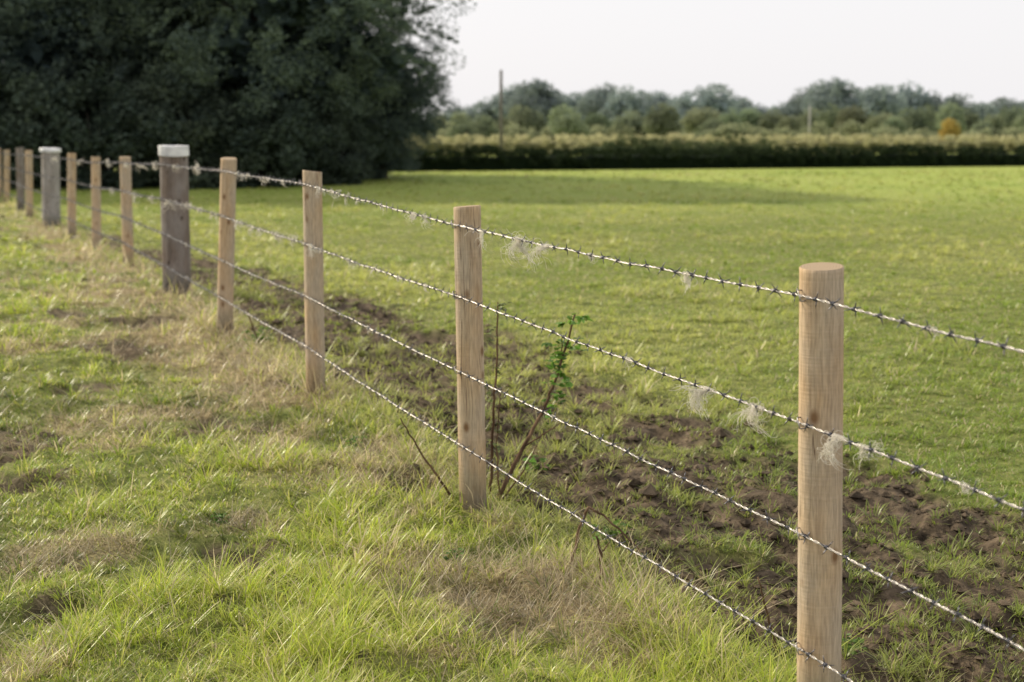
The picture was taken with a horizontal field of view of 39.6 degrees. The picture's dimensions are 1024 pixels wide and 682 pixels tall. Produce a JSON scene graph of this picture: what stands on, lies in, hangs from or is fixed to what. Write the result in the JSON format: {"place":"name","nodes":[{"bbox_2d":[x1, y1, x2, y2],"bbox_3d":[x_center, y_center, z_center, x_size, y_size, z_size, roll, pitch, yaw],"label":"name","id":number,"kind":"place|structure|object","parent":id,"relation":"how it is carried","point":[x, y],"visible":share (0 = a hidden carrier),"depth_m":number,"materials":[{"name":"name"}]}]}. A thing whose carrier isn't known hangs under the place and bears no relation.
{"place":"outdoors","nodes":[
{"label":"outdoors","id":0,"kind":"place"},
{"bbox_2d":[0,134,1023,681],"bbox_3d":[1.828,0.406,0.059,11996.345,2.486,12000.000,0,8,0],"label":"ground","id":1,"kind":"structure","parent":0,"point":[892,592],"depth_m":7.14,"materials":[{"name":"green plant"}]},
{"bbox_2d":[4,150,9,203],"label":"fence post","id":2,"kind":"object","parent":1,"relation":"on","point":[6,173],"visible":0.64,"depth_m":31.26,"materials":[{"name":"brown wood"}]},
{"bbox_2d":[16,147,24,210],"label":"strainer post","id":3,"kind":"object","parent":1,"relation":"on","point":[20,178],"visible":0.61,"depth_m":27.78,"materials":[{"name":"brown wood"}]},
{"bbox_2d":[25,150,32,217],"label":"fence post","id":4,"kind":"object","parent":1,"relation":"on","point":[29,180],"visible":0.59,"depth_m":24.82,"materials":[{"name":"brown wood"}]},
{"bbox_2d":[0,0,96,77],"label":"tree","id":5,"kind":"object","parent":1,"relation":"on","point":[5,46],"visible":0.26,"depth_m":40.00,"materials":[{"name":"green plant"}]},
{"bbox_2d":[39,148,60,226],"bbox_3d":[-7.297,-2.213,22.516,0.330,1.686,0.330,2,8,0],"label":"strainer post","id":6,"kind":"object","parent":1,"relation":"on","point":[50,167],"visible":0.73,"depth_m":22.37,"materials":[{"name":"grey wood"}]},
{"bbox_2d":[0,59,104,188],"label":"bush","id":7,"kind":"object","parent":1,"relation":"on","point":[12,83],"visible":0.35,"depth_m":37.77,"materials":[{"name":"green plant"}]},
{"bbox_2d":[66,153,75,237],"bbox_3d":[-6.208,-1.835,20.045,0.129,1.622,0.121,2,8,0],"label":"fence post","id":8,"kind":"object","parent":1,"relation":"on","point":[71,193],"visible":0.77,"depth_m":19.97,"materials":[{"name":"wood"}]},
{"bbox_2d":[0,59,185,189],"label":"bush","id":9,"kind":"object","parent":1,"relation":"on","point":[69,94],"visible":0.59,"depth_m":37.56,"materials":[{"name":"green plant"}]},
{"bbox_2d":[90,157,100,250],"bbox_3d":[-5.167,-1.479,17.672,0.124,1.612,0.119,2,8,0],"label":"fence post","id":10,"kind":"object","parent":1,"relation":"on","point":[96,194],"visible":0.71,"depth_m":17.59,"materials":[{"name":"wood"}]},
{"bbox_2d":[0,0,245,176],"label":"tree","id":11,"kind":"object","parent":1,"relation":"on","point":[82,47],"visible":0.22,"depth_m":40.22,"materials":[{"name":"green plant"}]},
{"bbox_2d":[118,156,133,267],"bbox_3d":[-4.056,-1.138,14.992,0.126,1.600,0.114,0,8,0],"label":"fence post","id":12,"kind":"object","parent":1,"relation":"on","point":[126,203],"visible":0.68,"depth_m":14.92,"materials":[{"name":"wood"}]},
{"bbox_2d":[158,145,190,295],"bbox_3d":[-2.839,-0.801,12.010,0.252,1.692,0.252,1,8,0],"label":"strainer post","id":13,"kind":"object","parent":1,"relation":"on","point":[174,187],"visible":0.78,"depth_m":11.89,"materials":[{"name":"grey wood"}]},
{"bbox_2d":[0,165,1023,519],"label":"barbed wire","id":14,"kind":"object","parent":13,"relation":"attached to","point":[774,413],"visible":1,"depth_m":4.22,"materials":[{"name":"metal"}]},
{"bbox_2d":[670,384,715,418],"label":"wool tuft","id":15,"kind":"object","parent":14,"relation":"attached to","point":[701,393],"visible":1,"depth_m":3.81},
{"bbox_2d":[726,397,777,440],"bbox_3d":[0.596,0.207,3.624,0.127,0.121,0.128,6,10,35],"label":"wool tuft","id":16,"kind":"object","parent":14,"relation":"attached to","point":[752,409],"visible":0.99,"depth_m":3.61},
{"bbox_2d":[817,430,852,470],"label":"wool tuft","id":17,"kind":"object","parent":14,"relation":"attached to","point":[835,440],"visible":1,"depth_m":3.30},
{"bbox_2d":[853,440,883,469],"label":"wool tuft","id":18,"kind":"object","parent":14,"relation":"attached to","point":[865,454],"visible":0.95,"depth_m":3.23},
{"bbox_2d":[92,69,277,189],"bbox_3d":[-9.053,-5.696,39.151,4.905,3.547,4.960,5,10,31],"label":"bush","id":19,"kind":"object","parent":1,"relation":"on","point":[164,115],"visible":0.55,"depth_m":37.98,"materials":[{"name":"green plant"}]},
{"bbox_2d":[210,511,230,523],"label":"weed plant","id":20,"kind":"object","parent":1,"relation":"on","point":[221,516],"visible":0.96,"depth_m":5.34,"materials":[{"name":"green plant"}]},
{"bbox_2d":[217,157,236,334],"bbox_3d":[-1.917,-0.409,9.511,0.117,1.628,0.108,3,8,0],"label":"fence post","id":21,"kind":"object","parent":1,"relation":"on","point":[226,248],"visible":0.76,"depth_m":9.44,"materials":[{"name":"wood"}]},
{"bbox_2d":[0,189,852,681],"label":"barbed wire","id":22,"kind":"object","parent":21,"relation":"attached to","point":[782,637],"visible":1,"depth_m":5.03,"materials":[{"name":"metal"}]},
{"bbox_2d":[1,152,1023,356],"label":"barbed wire","id":23,"kind":"object","parent":21,"relation":"attached to","point":[854,309],"visible":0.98,"depth_m":4.12,"materials":[{"name":"metal"}]},
{"bbox_2d":[500,228,542,270],"bbox_3d":[0.033,-0.305,4.810,0.146,0.154,0.193,0,8,0],"label":"wool tuft","id":24,"kind":"object","parent":23,"relation":"attached to","point":[521,248],"visible":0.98,"depth_m":4.80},
{"bbox_2d":[528,238,552,267],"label":"wool tuft","id":25,"kind":"object","parent":23,"relation":"attached to","point":[539,249],"visible":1,"depth_m":4.60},
{"bbox_2d":[242,326,272,347],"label":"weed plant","id":26,"kind":"object","parent":1,"relation":"on","point":[254,337],"visible":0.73,"depth_m":9.09,"materials":[{"name":"green plant"}]},
{"bbox_2d":[180,86,336,187],"bbox_3d":[-7.040,-5.510,39.239,3.972,3.079,4.506,-6,10,-37],"label":"bush","id":27,"kind":"object","parent":1,"relation":"on","point":[290,150],"visible":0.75,"depth_m":38.34,"materials":[{"name":"green plant"}]},
{"bbox_2d":[72,0,476,154],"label":"tree","id":28,"kind":"object","parent":1,"relation":"on","point":[281,49],"visible":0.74,"depth_m":39.46,"materials":[{"name":"green plant"}]},
{"bbox_2d":[300,170,325,396],"bbox_3d":[-1.040,-0.076,7.467,0.115,1.632,0.108,0,8,0],"label":"fence post","id":29,"kind":"object","parent":1,"relation":"on","point":[313,266],"visible":0.75,"depth_m":7.39,"materials":[{"name":"wood"}]},
{"bbox_2d":[241,83,392,179],"bbox_3d":[-6.255,-6.142,42.099,4.960,3.547,4.905,6,10,34],"label":"bush","id":30,"kind":"object","parent":1,"relation":"on","point":[373,124],"visible":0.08,"depth_m":41.15,"materials":[{"name":"green plant"}]},
{"bbox_2d":[266,110,379,185],"bbox_3d":[-5.397,-5.440,40.813,3.270,2.365,3.306,0,8,0],"label":"bush","id":31,"kind":"object","parent":1,"relation":"on","point":[350,168],"visible":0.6,"depth_m":40.36,"materials":[{"name":"green plant"}]},
{"bbox_2d":[363,111,399,179],"bbox_3d":[-5.400,-6.104,44.558,3.813,2.605,3.361,0,8,-3],"label":"bush","id":32,"kind":"object","parent":1,"relation":"on","point":[388,152],"visible":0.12,"depth_m":43.87,"materials":[{"name":"green plant"}]},
{"bbox_2d":[341,23,464,178],"bbox_3d":[-4.094,-7.515,45.148,5.063,5.076,5.311,-6,10,-36],"label":"tree","id":33,"kind":"object","parent":1,"relation":"on","point":[422,122],"visible":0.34,"depth_m":44.55,"materials":[{"name":"green plant"}]},
{"bbox_2d":[400,418,452,498],"bbox_3d":[-0.324,0.466,5.527,0.221,0.349,0.015,-1,8,-10],"label":"dead stick","id":34,"kind":"object","parent":1,"relation":"on","point":[436,474],"visible":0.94,"depth_m":5.53,"materials":[{"name":"brown wood"}]},
{"bbox_2d":[425,111,449,131],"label":"tree","id":35,"kind":"object","parent":1,"relation":"on","point":[443,120],"visible":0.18,"depth_m":196.47,"materials":[{"name":"green plant"}]},
{"bbox_2d":[441,105,465,124],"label":"tree","id":36,"kind":"object","parent":1,"relation":"on","point":[448,114],"visible":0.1,"depth_m":308.09,"materials":[{"name":"green plant"}]},
{"bbox_2d":[449,110,472,130],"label":"tree","id":37,"kind":"object","parent":1,"relation":"on","point":[457,117],"visible":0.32,"depth_m":191.24,"materials":[{"name":"green plant"}]},
{"bbox_2d":[446,119,477,140],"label":"tree","id":38,"kind":"object","parent":1,"relation":"on","point":[461,129],"visible":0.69,"depth_m":118.24,"materials":[{"name":"green plant"}]},
{"bbox_2d":[451,205,486,510],"bbox_3d":[-0.158,0.291,5.439,0.116,1.614,0.106,-1,8,0],"label":"fence post","id":39,"kind":"object","parent":1,"relation":"on","point":[469,341],"visible":0.75,"depth_m":5.37,"materials":[{"name":"wood"}]},
{"bbox_2d":[460,103,481,118],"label":"tree","id":40,"kind":"object","parent":1,"relation":"on","point":[470,111],"visible":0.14,"depth_m":410.57,"materials":[{"name":"green plant"}]},
{"bbox_2d":[0,192,964,681],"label":"dry grass","id":41,"kind":"structure","parent":1,"relation":"on","point":[438,552],"depth_m":5.15,"materials":[{"name":"plant"}]},
{"bbox_2d":[473,96,498,125],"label":"tree","id":42,"kind":"object","parent":1,"relation":"on","point":[484,111],"visible":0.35,"depth_m":327.46,"materials":[{"name":"green plant"}]},
{"bbox_2d":[470,114,503,141],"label":"tree","id":43,"kind":"object","parent":1,"relation":"on","point":[484,128],"visible":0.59,"depth_m":120.09,"materials":[{"name":"green plant"}]},
{"bbox_2d":[485,302,511,493],"bbox_3d":[-0.056,0.235,5.594,0.109,0.782,0.086,3,9,18],"label":"sapling","id":44,"kind":"object","parent":1,"relation":"on","point":[493,414],"visible":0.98,"depth_m":5.60,"materials":[{"name":"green plant"}]},
{"bbox_2d":[499,70,502,150],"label":"utility pole","id":45,"kind":"object","parent":1,"relation":"on","point":[501,117],"visible":0.91,"depth_m":88.82,"materials":[{"name":"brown wood"}]},
{"bbox_2d":[494,117,521,132],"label":"tree","id":46,"kind":"object","parent":1,"relation":"on","point":[505,122],"visible":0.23,"depth_m":215.00,"materials":[{"name":"green plant"}]},
{"bbox_2d":[0,166,1023,681],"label":"grass","id":47,"kind":"structure","parent":1,"relation":"on","point":[324,640],"depth_m":6.39,"materials":[{"name":"green plant"}]},
{"bbox_2d":[480,84,545,125],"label":"tree","id":48,"kind":"object","parent":1,"relation":"on","point":[506,95],"visible":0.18,"depth_m":325.88,"materials":[{"name":"green plant"}]},
{"bbox_2d":[506,104,542,132],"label":"tree","id":49,"kind":"object","parent":1,"relation":"on","point":[517,116],"visible":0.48,"depth_m":220.29,"materials":[{"name":"green plant"}]},
{"bbox_2d":[519,110,548,133],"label":"tree","id":50,"kind":"object","parent":1,"relation":"on","point":[539,119],"visible":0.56,"depth_m":220.15,"materials":[{"name":"green plant"}]},
{"bbox_2d":[504,77,564,123],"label":"tree","id":51,"kind":"object","parent":1,"relation":"on","point":[540,98],"visible":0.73,"depth_m":296.83,"materials":[{"name":"green plant"}]},
{"bbox_2d":[523,452,550,472],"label":"weed plant","id":52,"kind":"object","parent":1,"relation":"on","point":[532,462],"visible":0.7,"depth_m":6.12,"materials":[{"name":"green plant"}]},
{"bbox_2d":[497,313,593,498],"bbox_3d":[0.151,0.263,5.615,0.428,0.729,0.192,-7,11,-40],"label":"bramble plant","id":53,"kind":"object","parent":1,"relation":"on","point":[561,355],"visible":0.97,"depth_m":5.65,"materials":[{"name":"green plant"}]},
{"bbox_2d":[88,234,1023,681],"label":"soil clods","id":54,"kind":"object","parent":1,"relation":"on","point":[744,522],"visible":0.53,"depth_m":5.47,"materials":[{"name":"brown soil"}]},
{"bbox_2d":[547,104,578,131],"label":"tree","id":55,"kind":"object","parent":1,"relation":"on","point":[557,110],"visible":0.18,"depth_m":181.94,"materials":[{"name":"green plant"}]},
{"bbox_2d":[550,109,590,140],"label":"tree","id":56,"kind":"object","parent":1,"relation":"on","point":[570,123],"visible":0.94,"depth_m":147.61,"materials":[{"name":"green plant"}]},
{"bbox_2d":[558,91,587,122],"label":"tree","id":57,"kind":"object","parent":1,"relation":"on","point":[570,102],"visible":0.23,"depth_m":330.09,"materials":[{"name":"green plant"}]},
{"bbox_2d":[580,112,612,134],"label":"tree","id":58,"kind":"object","parent":1,"relation":"on","point":[596,119],"visible":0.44,"depth_m":190.08,"materials":[{"name":"green plant"}]},
{"bbox_2d":[576,80,625,123],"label":"tree","id":59,"kind":"object","parent":1,"relation":"on","point":[595,103],"visible":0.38,"depth_m":307.33,"materials":[{"name":"green plant"}]},
{"bbox_2d":[596,536,609,579],"bbox_3d":[0.297,0.710,4.662,0.049,0.153,0.032,0,8,0],"label":"dead stick","id":60,"kind":"object","parent":1,"relation":"on","point":[599,549],"visible":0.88,"depth_m":4.65,"materials":[{"name":"brown wood"}]},
{"bbox_2d":[569,506,638,567],"bbox_3d":[0.303,0.662,4.736,0.251,0.225,0.036,3,9,22],"label":"dead stick","id":61,"kind":"object","parent":1,"relation":"on","point":[599,513],"visible":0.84,"depth_m":4.73,"materials":[{"name":"brown wood"}]},
{"bbox_2d":[198,142,1023,170],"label":"hedge","id":62,"kind":"object","parent":1,"relation":"on","point":[567,159],"visible":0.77,"depth_m":58.34,"materials":[{"name":"green plant"}]},
{"bbox_2d":[590,519,632,545],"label":"weed plant","id":63,"kind":"object","parent":1,"relation":"on","point":[616,522],"visible":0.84,"depth_m":5.04,"materials":[{"name":"green plant"}]},
{"bbox_2d":[596,84,655,126],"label":"tree","id":64,"kind":"object","parent":1,"relation":"on","point":[614,104],"visible":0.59,"depth_m":299.80,"materials":[{"name":"green plant"}]},
{"bbox_2d":[611,110,643,135],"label":"tree","id":65,"kind":"object","parent":1,"relation":"on","point":[627,120],"visible":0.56,"depth_m":152.44,"materials":[{"name":"green plant"}]},
{"bbox_2d":[641,90,670,111],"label":"tree","id":66,"kind":"object","parent":1,"relation":"on","point":[660,97],"visible":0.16,"depth_m":309.85,"materials":[{"name":"green plant"}]},
{"bbox_2d":[641,102,684,139],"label":"tree","id":67,"kind":"object","parent":1,"relation":"on","point":[662,121],"visible":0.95,"depth_m":147.45,"materials":[{"name":"green plant"}]},
{"bbox_2d":[666,94,699,133],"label":"tree","id":68,"kind":"object","parent":1,"relation":"on","point":[684,105],"visible":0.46,"depth_m":296.12,"materials":[{"name":"green plant"}]},
{"bbox_2d":[678,107,720,134],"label":"tree","id":69,"kind":"object","parent":1,"relation":"on","point":[692,121],"visible":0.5,"depth_m":201.55,"materials":[{"name":"green plant"}]},
{"bbox_2d":[674,82,741,132],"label":"tree","id":70,"kind":"object","parent":1,"relation":"on","point":[709,98],"visible":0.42,"depth_m":300.60,"materials":[{"name":"green plant"}]},
{"bbox_2d":[696,118,724,135],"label":"tree","id":71,"kind":"object","parent":1,"relation":"on","point":[705,125],"visible":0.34,"depth_m":158.02,"materials":[{"name":"green plant"}]},
{"bbox_2d":[406,132,1023,155],"bbox_3d":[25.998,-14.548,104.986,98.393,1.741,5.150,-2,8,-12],"label":"hedge","id":72,"kind":"object","parent":1,"relation":"on","point":[1009,143],"visible":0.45,"depth_m":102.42,"materials":[{"name":"green plant"}]},
{"bbox_2d":[413,118,1023,141],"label":"hedge","id":73,"kind":"object","parent":1,"relation":"on","point":[749,130],"visible":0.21,"depth_m":153.40,"materials":[{"name":"green plant"}]},
{"bbox_2d":[715,107,746,133],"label":"tree","id":74,"kind":"object","parent":1,"relation":"on","point":[731,117],"visible":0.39,"depth_m":195.91,"materials":[{"name":"green plant"}]},
{"bbox_2d":[728,95,753,115],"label":"tree","id":75,"kind":"object","parent":1,"relation":"on","point":[742,105],"visible":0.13,"depth_m":327.07,"materials":[{"name":"green plant"}]},
{"bbox_2d":[739,107,762,135],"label":"tree","id":76,"kind":"object","parent":1,"relation":"on","point":[751,116],"visible":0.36,"depth_m":225.64,"materials":[{"name":"green plant"}]},
{"bbox_2d":[747,103,768,115],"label":"tree","id":77,"kind":"object","parent":1,"relation":"on","point":[762,110],"visible":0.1,"depth_m":335.45,"materials":[{"name":"green plant"}]},
{"bbox_2d":[757,577,777,654],"bbox_3d":[0.731,0.788,4.056,0.085,0.252,0.012,-5,10,-30],"label":"dead stick","id":78,"kind":"object","parent":1,"relation":"on","point":[769,623],"visible":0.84,"depth_m":4.05,"materials":[{"name":"brown wood"}]},
{"bbox_2d":[757,109,786,133],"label":"tree","id":79,"kind":"object","parent":1,"relation":"on","point":[768,121],"visible":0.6,"depth_m":222.57,"materials":[{"name":"green plant"}]},
{"bbox_2d":[765,101,801,117],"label":"tree","id":80,"kind":"object","parent":1,"relation":"on","point":[787,108],"visible":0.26,"depth_m":296.46,"materials":[{"name":"green plant"}]},
{"bbox_2d":[775,114,804,133],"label":"tree","id":81,"kind":"object","parent":1,"relation":"on","point":[792,123],"visible":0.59,"depth_m":194.73,"materials":[{"name":"green plant"}]},
{"bbox_2d":[784,87,815,115],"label":"tree","id":82,"kind":"object","parent":1,"relation":"on","point":[797,101],"visible":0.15,"depth_m":325.84,"materials":[{"name":"green plant"}]},
{"bbox_2d":[798,108,821,134],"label":"tree","id":83,"kind":"object","parent":1,"relation":"on","point":[804,119],"visible":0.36,"depth_m":221.66,"materials":[{"name":"green plant"}]},
{"bbox_2d":[796,262,843,681],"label":"fence post","id":84,"kind":"object","parent":1,"relation":"on","point":[820,481],"visible":0.97,"depth_m":3.44,"materials":[{"name":"wood"}]},
{"bbox_2d":[0,178,1023,650],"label":"barbed wire","id":85,"kind":"object","parent":84,"relation":"attached to","point":[866,566],"visible":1,"depth_m":4.25,"materials":[{"name":"metal"}]},
{"bbox_2d":[813,104,841,134],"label":"tree","id":86,"kind":"object","parent":1,"relation":"on","point":[828,117],"visible":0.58,"depth_m":217.86,"materials":[{"name":"green plant"}]},
{"bbox_2d":[801,76,863,133],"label":"tree","id":87,"kind":"object","parent":1,"relation":"on","point":[837,94],"visible":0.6,"depth_m":294.35,"materials":[{"name":"green plant"}]},
{"bbox_2d":[832,105,873,132],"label":"tree","id":88,"kind":"object","parent":1,"relation":"on","point":[847,113],"visible":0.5,"depth_m":197.50,"materials":[{"name":"green plant"}]},
{"bbox_2d":[842,633,865,654],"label":"weed plant","id":89,"kind":"object","parent":1,"relation":"on","point":[854,641],"visible":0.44,"depth_m":4.08,"materials":[{"name":"green plant"}]},
{"bbox_2d":[858,83,909,117],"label":"tree","id":90,"kind":"object","parent":1,"relation":"on","point":[884,99],"visible":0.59,"depth_m":312.75,"materials":[{"name":"green plant"}]},
{"bbox_2d":[863,113,907,131],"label":"tree","id":91,"kind":"object","parent":1,"relation":"on","point":[880,120],"visible":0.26,"depth_m":188.96,"materials":[{"name":"green plant"}]},
{"bbox_2d":[878,116,907,134],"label":"tree","id":92,"kind":"object","parent":1,"relation":"on","point":[896,123],"visible":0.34,"depth_m":167.51,"materials":[{"name":"green plant"}]},
{"bbox_2d":[887,81,936,118],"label":"tree","id":93,"kind":"object","parent":1,"relation":"on","point":[918,98],"visible":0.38,"depth_m":327.27,"materials":[{"name":"green plant"}]},
{"bbox_2d":[898,106,937,134],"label":"tree","id":94,"kind":"object","parent":1,"relation":"on","point":[913,121],"visible":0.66,"depth_m":193.00,"materials":[{"name":"green plant"}]},
{"bbox_2d":[914,104,940,132],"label":"tree","id":95,"kind":"object","parent":1,"relation":"on","point":[930,114],"visible":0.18,"depth_m":224.57,"materials":[{"name":"green plant"}]},
{"bbox_2d":[922,90,949,132],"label":"tree","id":96,"kind":"object","parent":1,"relation":"on","point":[937,101],"visible":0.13,"depth_m":328.90,"materials":[{"name":"green plant"}]},
{"bbox_2d":[938,118,960,141],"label":"tree","id":97,"kind":"object","parent":1,"relation":"on","point":[950,127],"visible":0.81,"depth_m":142.93,"materials":[{"name":"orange plant"}]},
{"bbox_2d":[934,102,966,134],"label":"tree","id":98,"kind":"object","parent":1,"relation":"on","point":[955,113],"visible":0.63,"depth_m":181.59,"materials":[{"name":"green plant"}]},
{"bbox_2d":[938,92,978,115],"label":"tree","id":99,"kind":"object","parent":1,"relation":"on","point":[955,100],"visible":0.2,"depth_m":298.04,"materials":[{"name":"green plant"}]},
{"bbox_2d":[959,108,980,133],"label":"tree","id":100,"kind":"object","parent":1,"relation":"on","point":[970,119],"visible":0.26,"depth_m":207.57,"materials":[{"name":"green plant"}]},
{"bbox_2d":[969,120,995,135],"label":"tree","id":101,"kind":"object","parent":1,"relation":"on","point":[977,125],"visible":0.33,"depth_m":157.85,"materials":[{"name":"green plant"}]},
{"bbox_2d":[967,101,999,122],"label":"tree","id":102,"kind":"object","parent":1,"relation":"on","point":[983,110],"visible":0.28,"depth_m":311.00,"materials":[{"name":"green plant"}]},
{"bbox_2d":[981,113,1007,134],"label":"tree","id":103,"kind":"object","parent":1,"relation":"on","point":[996,121],"visible":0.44,"depth_m":188.66,"materials":[{"name":"green plant"}]},
{"bbox_2d":[988,96,1023,115],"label":"tree","id":104,"kind":"object","parent":1,"relation":"on","point":[1004,101],"visible":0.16,"depth_m":325.28,"materials":[{"name":"green plant"}]},
{"bbox_2d":[996,106,1023,132],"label":"tree","id":105,"kind":"object","parent":1,"relation":"on","point":[1009,117],"visible":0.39,"depth_m":205.85,"materials":[{"name":"green plant"}]},
{"bbox_2d":[1009,114,1023,131],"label":"tree","id":106,"kind":"object","parent":1,"relation":"on","point":[1019,120],"visible":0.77,"depth_m":202.97,"materials":[{"name":"green plant"}]},
{"bbox_2d":[363,0,1023,114],"label":"sky","id":107,"kind":"structure","parent":0,"point":[764,50],"materials":[{"name":"white"}]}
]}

